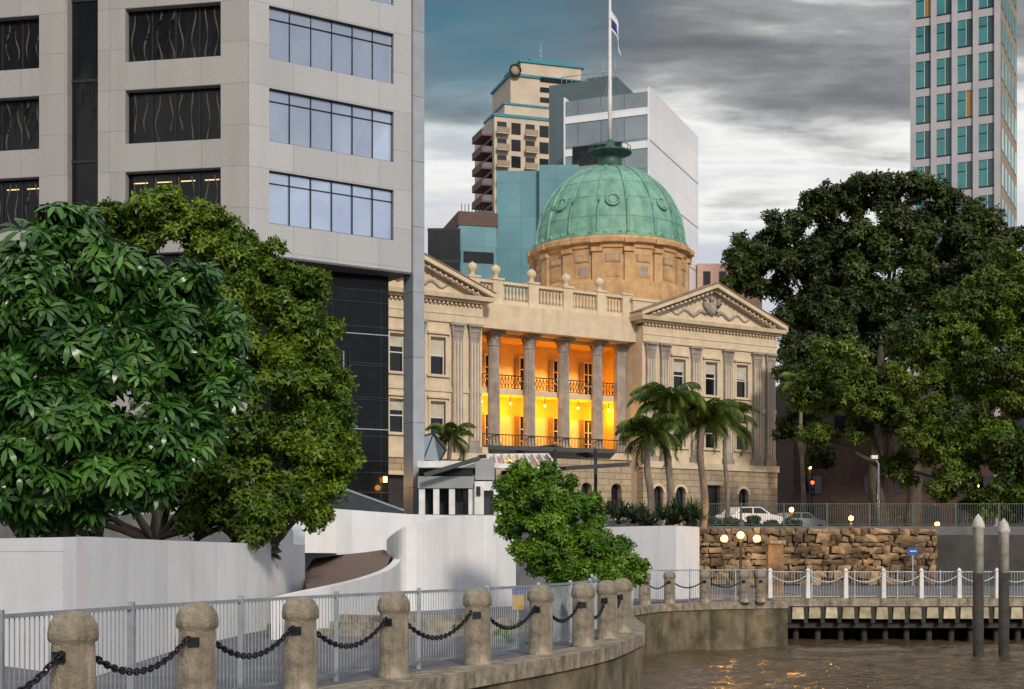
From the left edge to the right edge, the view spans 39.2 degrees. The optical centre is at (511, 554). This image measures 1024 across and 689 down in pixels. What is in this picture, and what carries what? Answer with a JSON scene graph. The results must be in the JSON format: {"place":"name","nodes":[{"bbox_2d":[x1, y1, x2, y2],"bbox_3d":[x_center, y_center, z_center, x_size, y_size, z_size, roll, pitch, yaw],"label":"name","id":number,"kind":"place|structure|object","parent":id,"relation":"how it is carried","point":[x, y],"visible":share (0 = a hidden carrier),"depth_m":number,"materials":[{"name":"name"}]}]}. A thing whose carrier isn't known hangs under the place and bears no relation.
{"place":"outdoors","nodes":[
{"label":"outdoors","id":0,"kind":"place"},
{"bbox_2d":[0,0,423,513],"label":"office tower","id":1,"kind":"structure","parent":0,"point":[298,125],"depth_m":71.88,"materials":[{"name":"concrete"}]},
{"bbox_2d":[0,0,220,486],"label":"street windows","id":2,"kind":"structure","parent":1,"relation":"in","point":[191,32],"depth_m":71.36,"materials":[{"name":"black glass"}]},
{"bbox_2d":[269,0,392,239],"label":"river windows","id":3,"kind":"structure","parent":1,"relation":"in","point":[296,38],"depth_m":72.47,"materials":[{"name":"blue glass"}]},
{"bbox_2d":[333,351,349,416],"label":"podium window","id":4,"kind":"structure","parent":1,"relation":"in","point":[345,356],"depth_m":74.13,"materials":[{"name":"grey glass"}]},
{"bbox_2d":[383,475,387,481],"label":"wall lamp","id":5,"kind":"object","parent":1,"relation":"attached to","point":[385,478],"visible":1,"depth_m":75.02,"materials":[{"name":"white"}]},
{"bbox_2d":[268,613,528,636],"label":"curved steps","id":6,"kind":"structure","parent":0,"point":[363,625],"depth_m":30.52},
{"bbox_2d":[0,514,1023,596],"bbox_3d":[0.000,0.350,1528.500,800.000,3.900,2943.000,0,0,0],"label":"street terrace","id":7,"kind":"structure","parent":0,"point":[522,578],"depth_m":57.00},
{"bbox_2d":[331,488,403,513],"bbox_3d":[-5.739,-2.043,57.000,3.403,1.540,0.080,0,0,-36],"label":"glass balustrade","id":8,"kind":"object","parent":7,"relation":"on","point":[359,501],"visible":0.58,"depth_m":56.87,"materials":[{"name":"glass"}]},
{"bbox_2d":[389,317,485,474],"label":"wing walls","id":9,"kind":"structure","parent":7,"relation":"on","point":[437,386],"depth_m":100.62,"materials":[{"name":"stone"}]},
{"bbox_2d":[389,327,449,508],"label":"wing windows","id":10,"kind":"structure","parent":9,"relation":"in","point":[437,346],"depth_m":99.39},
{"bbox_2d":[389,253,496,324],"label":"pediment","id":11,"kind":"structure","parent":9,"relation":"on","point":[446,286],"depth_m":100.64,"materials":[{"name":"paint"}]},
{"bbox_2d":[424,319,483,453],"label":"pilasters","id":12,"kind":"object","parent":9,"relation":"attached to","point":[457,329],"visible":0.38,"depth_m":101.68,"materials":[{"name":"stone"}]},
{"bbox_2d":[428,228,461,272],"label":"dark office block","id":13,"kind":"structure","parent":7,"relation":"on","point":[444,245],"depth_m":160.00,"materials":[{"name":"grey glass"}]},
{"bbox_2d":[444,204,497,287],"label":"teal office block","id":14,"kind":"structure","parent":7,"relation":"on","point":[478,232],"depth_m":166.57,"materials":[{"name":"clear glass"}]},
{"bbox_2d":[482,447,631,519],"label":"arcade base","id":15,"kind":"object","parent":7,"relation":"on","point":[614,483],"visible":0.31,"depth_m":110.02,"materials":[{"name":"stone"}]},
{"bbox_2d":[482,332,614,448],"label":"loggia back wall","id":16,"kind":"structure","parent":15,"relation":"on","point":[511,348],"depth_m":111.28,"materials":[{"name":"paint"}]},
{"bbox_2d":[482,353,591,447],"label":"loggia doors","id":17,"kind":"structure","parent":16,"relation":"in","point":[585,371],"depth_m":111.56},
{"bbox_2d":[482,373,628,452],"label":"balcony railing","id":18,"kind":"object","parent":16,"relation":"attached to","point":[554,394],"visible":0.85,"depth_m":108.38,"materials":[{"name":"metal"}]},
{"bbox_2d":[482,330,626,453],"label":"loggia columns","id":19,"kind":"structure","parent":15,"relation":"on","point":[563,350],"depth_m":108.49,"materials":[{"name":"stone"}]},
{"bbox_2d":[394,298,763,344],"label":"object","id":20,"kind":"object","parent":7,"relation":"on","point":[520,319],"visible":0.14,"depth_m":107.00,"materials":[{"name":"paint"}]},
{"bbox_2d":[482,303,627,344],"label":"entablature","id":21,"kind":"structure","parent":20,"relation":"on","point":[544,336],"depth_m":108.11,"materials":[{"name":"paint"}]},
{"bbox_2d":[466,261,632,317],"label":"roof balustrade","id":22,"kind":"object","parent":21,"relation":"on","point":[565,300],"visible":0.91,"depth_m":108.03,"materials":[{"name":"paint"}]},
{"bbox_2d":[527,234,693,310],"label":"dome drum","id":23,"kind":"object","parent":20,"relation":"on","point":[646,267],"visible":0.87,"depth_m":116.05,"materials":[{"name":"stone"}]},
{"bbox_2d":[588,139,631,165],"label":"lantern","id":24,"kind":"object","parent":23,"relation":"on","point":[609,153],"visible":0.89,"depth_m":121.05,"materials":[{"name":"green metal"}]},
{"bbox_2d":[532,164,687,247],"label":"dome shell","id":25,"kind":"object","parent":23,"relation":"on","point":[609,199],"visible":0.8,"depth_m":117.19},
{"bbox_2d":[549,55,632,164],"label":"slate grey tower","id":26,"kind":"structure","parent":7,"relation":"on","point":[590,87],"depth_m":198.01,"materials":[{"name":"metal"}]},
{"bbox_2d":[564,87,697,296],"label":"white slab tower","id":27,"kind":"structure","parent":7,"relation":"on","point":[661,136],"depth_m":183.49,"materials":[{"name":"grey concrete"}]},
{"bbox_2d":[613,495,719,524],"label":"cycad plants","id":28,"kind":"object","parent":7,"relation":"on","point":[656,515],"visible":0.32,"depth_m":59.08,"materials":[{"name":"green plant"}]},
{"bbox_2d":[626,341,778,524],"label":"wing walls","id":29,"kind":"structure","parent":7,"relation":"on","point":[760,482],"depth_m":113.35,"materials":[{"name":"stone"}]},
{"bbox_2d":[653,353,751,515],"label":"wing windows","id":30,"kind":"structure","parent":29,"relation":"in","point":[710,367],"depth_m":113.97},
{"bbox_2d":[629,282,788,353],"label":"pediment","id":31,"kind":"structure","parent":29,"relation":"on","point":[716,311],"depth_m":113.24,"materials":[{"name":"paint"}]},
{"bbox_2d":[643,341,777,465],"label":"pilasters","id":32,"kind":"object","parent":29,"relation":"attached to","point":[695,357],"visible":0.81,"depth_m":114.54,"materials":[{"name":"stone"}]},
{"bbox_2d":[694,402,759,521],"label":"palm tree","id":33,"kind":"object","parent":7,"relation":"on","point":[742,432],"visible":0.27,"depth_m":83.90,"materials":[{"name":"green plant"}]},
{"bbox_2d":[683,515,802,525],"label":"hedge","id":34,"kind":"object","parent":7,"relation":"on","point":[754,520],"visible":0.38,"depth_m":83.67,"materials":[{"name":"green plant"}]},
{"bbox_2d":[715,507,782,523],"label":"parked car","id":35,"kind":"object","parent":7,"relation":"on","point":[754,512],"visible":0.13,"depth_m":91.29,"materials":[{"name":"paint"}]},
{"bbox_2d":[775,368,810,511],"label":"palm tree","id":36,"kind":"object","parent":7,"relation":"on","point":[785,384],"visible":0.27,"depth_m":107.88,"materials":[{"name":"green plant"}]},
{"bbox_2d":[777,512,828,525],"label":"parked car","id":37,"kind":"object","parent":7,"relation":"on","point":[804,517],"visible":0.13,"depth_m":103.38,"materials":[{"name":"paint"}]},
{"bbox_2d":[769,327,842,511],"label":"street tree","id":38,"kind":"object","parent":7,"relation":"on","point":[798,355],"visible":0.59,"depth_m":111.40,"materials":[{"name":"green plant"}]},
{"bbox_2d":[808,467,811,513],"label":"street lamp","id":39,"kind":"object","parent":7,"relation":"on","point":[809,468],"visible":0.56,"depth_m":117.96,"materials":[{"name":"metal"}]},
{"bbox_2d":[809,476,814,514],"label":"traffic light","id":40,"kind":"object","parent":7,"relation":"on","point":[811,487],"visible":0.99,"depth_m":111.75,"materials":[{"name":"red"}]},
{"bbox_2d":[697,503,1023,525],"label":"street railing","id":41,"kind":"object","parent":7,"relation":"on","point":[913,515],"visible":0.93,"depth_m":80.29,"materials":[{"name":"grey"}]},
{"bbox_2d":[719,166,1023,525],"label":"dark spreading tree","id":42,"kind":"object","parent":7,"relation":"on","point":[833,266],"visible":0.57,"depth_m":125.47,"materials":[{"name":"green plant"}]},
{"bbox_2d":[776,376,1023,525],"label":"brick building","id":43,"kind":"structure","parent":7,"relation":"on","point":[844,480],"depth_m":150.00,"materials":[{"name":"brown brick"}]},
{"bbox_2d":[782,236,1023,525],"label":"street tree","id":44,"kind":"object","parent":7,"relation":"on","point":[947,339],"visible":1,"depth_m":93.35,"materials":[{"name":"green plant"}]},
{"bbox_2d":[910,0,1016,525],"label":"teal window tower","id":45,"kind":"structure","parent":7,"relation":"on","point":[963,95],"depth_m":152.15,"materials":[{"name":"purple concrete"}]},
{"bbox_2d":[916,0,1016,354],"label":"windows","id":46,"kind":"structure","parent":45,"relation":"in","point":[923,7],"depth_m":152.37,"materials":[{"name":"teal glass"}]},
{"bbox_2d":[5,586,1023,688],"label":"walkway","id":47,"kind":"structure","parent":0,"point":[363,656],"depth_m":24.17,"materials":[{"name":"concrete"}]},
{"bbox_2d":[0,537,304,675],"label":"white planter wall","id":48,"kind":"structure","parent":47,"relation":"on","point":[51,574],"depth_m":22.16,"materials":[{"name":"concrete"}]},
{"bbox_2d":[0,201,262,539],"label":"umbrella tree","id":49,"kind":"object","parent":48,"relation":"on","point":[66,428],"visible":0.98,"depth_m":24.60,"materials":[{"name":"green plant"}]},
{"bbox_2d":[92,181,366,559],"bbox_3d":[-6.608,-4.312,33.515,7.397,8.852,4.962,0,0,43],"label":"weeping fig tree","id":50,"kind":"object","parent":48,"relation":"on","point":[312,437],"visible":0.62,"depth_m":32.11,"materials":[{"name":"green plant"}]},
{"bbox_2d":[0,574,597,688],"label":"railing","id":51,"kind":"object","parent":47,"relation":"on","point":[131,607],"visible":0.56,"depth_m":17.55,"materials":[{"name":"metal"}]},
{"bbox_2d":[305,550,390,588],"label":"ramp paving","id":52,"kind":"structure","parent":47,"relation":"on","point":[324,571],"depth_m":40.29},
{"bbox_2d":[279,509,453,589],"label":"white terrace wall","id":53,"kind":"structure","parent":47,"relation":"on","point":[350,531],"depth_m":50.62,"materials":[{"name":"concrete"}]},
{"bbox_2d":[271,515,515,639],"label":"curved ramp wall","id":54,"kind":"structure","parent":47,"relation":"on","point":[456,552],"depth_m":43.99,"materials":[{"name":"concrete"}]},
{"bbox_2d":[452,618,528,645],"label":"grass tufts","id":55,"kind":"object","parent":47,"relation":"on","point":[508,636],"visible":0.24,"depth_m":27.68,"materials":[{"name":"green plant"}]},
{"bbox_2d":[513,589,522,621],"bbox_3d":[0.139,1.250,34.010,0.280,0.900,0.080,0,0,0],"label":"notice sign","id":56,"kind":"object","parent":47,"relation":"on","point":[517,601],"visible":0.64,"depth_m":33.98,"materials":[{"name":"metal"}]},
{"bbox_2d":[490,457,652,615],"bbox_3d":[1.655,-0.492,39.819,4.570,4.424,3.359,0,0,21],"label":"tree","id":57,"kind":"object","parent":47,"relation":"on","point":[545,507],"visible":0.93,"depth_m":39.07,"materials":[{"name":"green plant"}]},
{"bbox_2d":[603,525,698,598],"bbox_3d":[5.835,0.290,59.960,4.303,2.820,11.869,0,0,3],"label":"white planter box","id":58,"kind":"object","parent":47,"relation":"on","point":[668,547],"visible":0.59,"depth_m":54.93,"materials":[{"name":"concrete"}]},
{"bbox_2d":[613,413,685,524],"bbox_3d":[5.633,-3.414,59.013,2.945,4.677,2.755,0,0,0],"label":"palm tree","id":59,"kind":"object","parent":58,"relation":"on","point":[648,431],"visible":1,"depth_m":58.85,"materials":[{"name":"green plant"}]},
{"bbox_2d":[603,497,710,525],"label":"cycad plants","id":60,"kind":"object","parent":58,"relation":"in","point":[670,514],"visible":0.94,"depth_m":57.16,"materials":[{"name":"green plant"}]},
{"bbox_2d":[627,381,708,524],"bbox_3d":[6.531,-4.177,60.016,3.490,6.190,3.358,0,0,0],"label":"palm tree","id":61,"kind":"object","parent":58,"relation":"on","point":[662,398],"visible":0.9,"depth_m":59.66,"materials":[{"name":"green plant"}]},
{"bbox_2d":[662,397,746,528],"bbox_3d":[8.048,-3.835,60.946,3.648,5.513,3.684,0,0,0],"label":"palm tree","id":62,"kind":"object","parent":58,"relation":"in","point":[716,414],"visible":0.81,"depth_m":60.73,"materials":[{"name":"green plant"}]},
{"bbox_2d":[631,568,766,604],"bbox_3d":[6.500,1.095,50.835,1.624,1.210,10.617,0,0,44],"label":"railing","id":63,"kind":"object","parent":47,"relation":"on","point":[690,585],"visible":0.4,"depth_m":51.53,"materials":[{"name":"metal"}]},
{"bbox_2d":[908,547,917,585],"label":"blue sign","id":64,"kind":"object","parent":47,"relation":"on","point":[912,551],"visible":0.88,"depth_m":78.58,"materials":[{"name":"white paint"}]},
{"bbox_2d":[417,432,629,513],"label":"riverside pavilion","id":65,"kind":"structure","parent":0,"point":[455,487],"depth_m":73.10,"materials":[{"name":"white paint"}]},
{"bbox_2d":[472,43,584,212],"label":"apartment tower","id":66,"kind":"structure","parent":0,"point":[512,134],"depth_m":253.24,"materials":[{"name":"beige concrete"}]},
{"bbox_2d":[496,165,578,301],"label":"teal office block","id":67,"kind":"structure","parent":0,"point":[522,197],"depth_m":168.00,"materials":[{"name":"glass"}]},
{"bbox_2d":[482,396,609,410],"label":"loggia lamps","id":68,"kind":"object","parent":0,"point":[510,403],"visible":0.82,"depth_m":111.45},
{"bbox_2d":[591,0,628,147],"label":"flagpole","id":69,"kind":"object","parent":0,"point":[609,94],"visible":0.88,"depth_m":121.88,"materials":[{"name":"metal"}]},
{"bbox_2d":[611,10,620,54],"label":"flag","id":70,"kind":"object","parent":69,"relation":"attached to","point":[614,25],"visible":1,"depth_m":122.23,"materials":[{"name":"fabric"}]},
{"bbox_2d":[424,0,1023,385],"label":"sky","id":71,"kind":"structure","parent":0,"point":[780,99],"materials":[{"name":"grey"}]},
{"bbox_2d":[697,264,761,308],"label":"pink brick building","id":72,"kind":"structure","parent":0,"point":[707,274],"depth_m":200.00,"materials":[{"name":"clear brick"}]},
{"bbox_2d":[764,540,785,593],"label":"stone pier","id":73,"kind":"structure","parent":0,"point":[774,555],"depth_m":61.68,"materials":[{"name":"stone"}]},
{"bbox_2d":[633,585,935,604],"bbox_3d":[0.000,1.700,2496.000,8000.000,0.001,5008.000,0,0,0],"label":"ground","id":74,"kind":"structure","parent":0,"point":[635,603],"depth_m":79.52,"materials":[{"name":"concrete"}]},
{"bbox_2d":[721,532,759,595],"bbox_3d":[9.546,0.366,60.000,1.660,2.668,0.286,0,0,0],"label":"street lamp","id":75,"kind":"object","parent":74,"relation":"on","point":[740,536],"visible":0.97,"depth_m":59.95,"materials":[{"name":"glass"}]},
{"bbox_2d":[699,527,937,585],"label":"stone retaining wall","id":76,"kind":"structure","parent":74,"relation":"on","point":[855,549],"depth_m":79.37,"materials":[{"name":"stone"}]},
{"bbox_2d":[935,535,1023,585],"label":"dark retaining wall","id":77,"kind":"structure","parent":74,"relation":"on","point":[955,552],"depth_m":79.50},
{"bbox_2d":[643,629,1023,688],"bbox_3d":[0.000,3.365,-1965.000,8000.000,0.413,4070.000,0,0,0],"label":"water","id":78,"kind":"structure","parent":0,"point":[877,661],"depth_m":42.88,"materials":[{"name":"brown liquid"}]},
{"bbox_2d":[318,601,787,688],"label":"quay wall","id":79,"kind":"structure","parent":78,"relation":"in","point":[659,628],"depth_m":28.79,"materials":[{"name":"concrete"}]},
{"bbox_2d":[47,610,98,688],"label":"bollard","id":80,"kind":"object","parent":79,"relation":"on","point":[73,635],"visible":0.99,"depth_m":12.73,"materials":[{"name":"stone"}]},
{"bbox_2d":[17,650,63,688],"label":"chain","id":81,"kind":"object","parent":80,"relation":"attached to","point":[39,675],"visible":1,"depth_m":12.42,"materials":[{"name":"metal"}]},
{"bbox_2d":[96,636,190,675],"bbox_3d":[-3.635,1.010,14.050,0.077,0.334,2.021,0,0,15],"label":"chain","id":82,"kind":"object","parent":80,"relation":"attached to","point":[150,668],"visible":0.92,"depth_m":14.07,"materials":[{"name":"metal"}]},
{"bbox_2d":[176,602,218,688],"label":"bollard","id":83,"kind":"object","parent":79,"relation":"on","point":[198,622],"visible":0.98,"depth_m":15.03,"materials":[{"name":"stone"}]},
{"bbox_2d":[282,596,318,688],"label":"bollard","id":84,"kind":"object","parent":79,"relation":"on","point":[300,614],"visible":0.98,"depth_m":17.23,"materials":[{"name":"stone"}]},
{"bbox_2d":[216,625,294,659],"bbox_3d":[-2.946,1.013,16.300,0.077,0.342,1.972,0,0,19],"label":"chain","id":85,"kind":"object","parent":84,"relation":"attached to","point":[237,654],"visible":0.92,"depth_m":16.36,"materials":[{"name":"metal"}]},
{"bbox_2d":[377,591,409,678],"bbox_3d":[-1.613,1.100,19.600,0.448,1.200,0.448,0,0,20],"label":"bollard","id":86,"kind":"object","parent":79,"relation":"on","point":[394,607],"visible":0.96,"depth_m":19.43,"materials":[{"name":"stone"}]},
{"bbox_2d":[317,616,387,648],"bbox_3d":[-2.087,1.023,18.501,0.077,0.380,2.039,0,0,23],"label":"chain","id":87,"kind":"object","parent":86,"relation":"attached to","point":[356,644],"visible":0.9,"depth_m":18.52,"materials":[{"name":"metal"}]},
{"bbox_2d":[463,588,491,664],"bbox_3d":[-0.528,1.100,21.900,0.448,1.200,0.448,0,0,0],"label":"bollard","id":88,"kind":"object","parent":79,"relation":"on","point":[477,632],"visible":0.94,"depth_m":21.73,"materials":[{"name":"stone"}]},
{"bbox_2d":[408,610,471,639],"bbox_3d":[-1.070,1.034,20.751,0.077,0.403,2.185,0,0,25],"label":"chain","id":89,"kind":"object","parent":88,"relation":"attached to","point":[436,637],"visible":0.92,"depth_m":20.80,"materials":[{"name":"metal"}]},
{"bbox_2d":[527,585,553,654],"bbox_3d":[0.482,1.100,24.100,0.448,1.200,0.448,0,0,21],"label":"bollard","id":90,"kind":"object","parent":79,"relation":"on","point":[541,597],"visible":0.93,"depth_m":23.93,"materials":[{"name":"stone"}]},
{"bbox_2d":[490,605,536,629],"bbox_3d":[-0.022,1.021,23.001,0.077,0.377,2.063,0,0,25],"label":"chain","id":91,"kind":"object","parent":90,"relation":"attached to","point":[511,627],"visible":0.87,"depth_m":23.10,"materials":[{"name":"metal"}]},
{"bbox_2d":[571,582,594,646],"bbox_3d":[1.303,1.100,26.300,0.448,1.200,0.448,0,0,3],"label":"bollard","id":92,"kind":"object","parent":79,"relation":"on","point":[583,622],"visible":0.94,"depth_m":26.13,"materials":[{"name":"stone"}]},
{"bbox_2d":[553,601,580,622],"bbox_3d":[0.892,1.020,25.200,0.077,0.354,1.989,0,0,20],"label":"chain","id":93,"kind":"object","parent":92,"relation":"attached to","point":[563,620],"visible":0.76,"depth_m":25.41,"materials":[{"name":"metal"}]},
{"bbox_2d":[596,580,618,639],"bbox_3d":[1.905,1.100,28.700,0.448,1.200,0.448,0,0,20],"label":"bollard","id":94,"kind":"object","parent":79,"relation":"on","point":[607,626],"visible":0.95,"depth_m":28.53,"materials":[{"name":"stone"}]},
{"bbox_2d":[594,597,606,618],"bbox_3d":[1.604,1.040,27.500,0.077,0.395,2.114,0,0,14],"label":"chain","id":95,"kind":"object","parent":94,"relation":"attached to","point":[598,615],"visible":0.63,"depth_m":28.06,"materials":[{"name":"metal"}]},
{"bbox_2d":[614,578,632,632],"bbox_3d":[2.381,1.100,31.000,0.448,1.200,0.448,0,0,19],"label":"bollard","id":96,"kind":"object","parent":79,"relation":"on","point":[624,610],"visible":0.74,"depth_m":30.82,"materials":[{"name":"stone"}]},
{"bbox_2d":[617,594,622,608],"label":"chain","id":97,"kind":"object","parent":96,"relation":"attached to","point":[619,601],"visible":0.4,"depth_m":30.52,"materials":[{"name":"metal"}]},
{"bbox_2d":[638,571,650,604],"bbox_3d":[4.448,1.125,48.197,0.426,1.150,0.420,0,0,-16],"label":"bollard","id":98,"kind":"object","parent":79,"relation":"on","point":[644,594],"visible":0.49,"depth_m":48.03,"materials":[{"name":"stone"}]},
{"bbox_2d":[650,581,755,588],"bbox_3d":[6.474,1.002,49.973,5.373,0.344,0.706,0,0,-34],"label":"chain","id":99,"kind":"object","parent":98,"relation":"attached to","point":[698,584],"visible":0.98,"depth_m":50.37,"materials":[{"name":"metal"}]},
{"bbox_2d":[663,571,675,602],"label":"bollard","id":100,"kind":"object","parent":79,"relation":"on","point":[669,577],"visible":0.97,"depth_m":49.43,"materials":[{"name":"stone"}]},
{"bbox_2d":[699,570,710,601],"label":"bollard","id":101,"kind":"object","parent":79,"relation":"on","point":[705,585],"visible":0.99,"depth_m":50.44,"materials":[{"name":"stone"}]},
{"bbox_2d":[738,570,750,602],"bbox_3d":[8.252,1.125,50.997,0.426,1.150,0.420,0,0,18],"label":"bollard","id":102,"kind":"object","parent":79,"relation":"on","point":[744,586],"visible":1,"depth_m":50.84,"materials":[{"name":"stone"}]},
{"bbox_2d":[755,570,766,602],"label":"bollard","id":103,"kind":"object","parent":79,"relation":"on","point":[760,587],"visible":1,"depth_m":51.04,"materials":[{"name":"stone"}]},
{"bbox_2d":[750,568,1023,640],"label":"timber wharf","id":104,"kind":"structure","parent":78,"relation":"in","point":[931,616],"depth_m":55.00,"materials":[{"name":"wood"}]},
{"bbox_2d":[768,570,1023,598],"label":"railing","id":105,"kind":"object","parent":104,"relation":"on","point":[854,571],"visible":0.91,"depth_m":55.34,"materials":[{"name":"metal"}]},
{"bbox_2d":[772,575,1023,582],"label":"chain","id":106,"kind":"object","parent":104,"relation":"attached to","point":[888,578],"visible":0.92,"depth_m":55.08,"materials":[{"name":"metal"}]},
{"bbox_2d":[972,514,984,656],"bbox_3d":[15.189,2.480,46.800,0.408,7.640,0.408,0,0,0],"label":"mooring pole","id":107,"kind":"object","parent":78,"relation":"in","point":[978,526],"visible":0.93,"depth_m":46.66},
{"bbox_2d":[997,518,1009,655],"bbox_3d":[16.292,2.544,47.600,0.408,7.512,0.408,0,0,0],"label":"mooring pole","id":108,"kind":"object","parent":78,"relation":"in","point":[1003,530],"visible":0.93,"depth_m":47.46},
{"bbox_2d":[870,455,878,525],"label":"security camera pole","id":109,"kind":"object","parent":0,"point":[875,457],"visible":0.85,"depth_m":81.94,"materials":[{"name":"metal"}]},
{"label":"road","id":110,"kind":"structure","parent":0,"visible":0},
{"bbox_2d":[425,421,475,460],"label":"palm tree","id":111,"kind":"object","parent":110,"relation":"on","point":[448,434],"visible":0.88,"depth_m":85.70,"materials":[{"name":"green plant"}]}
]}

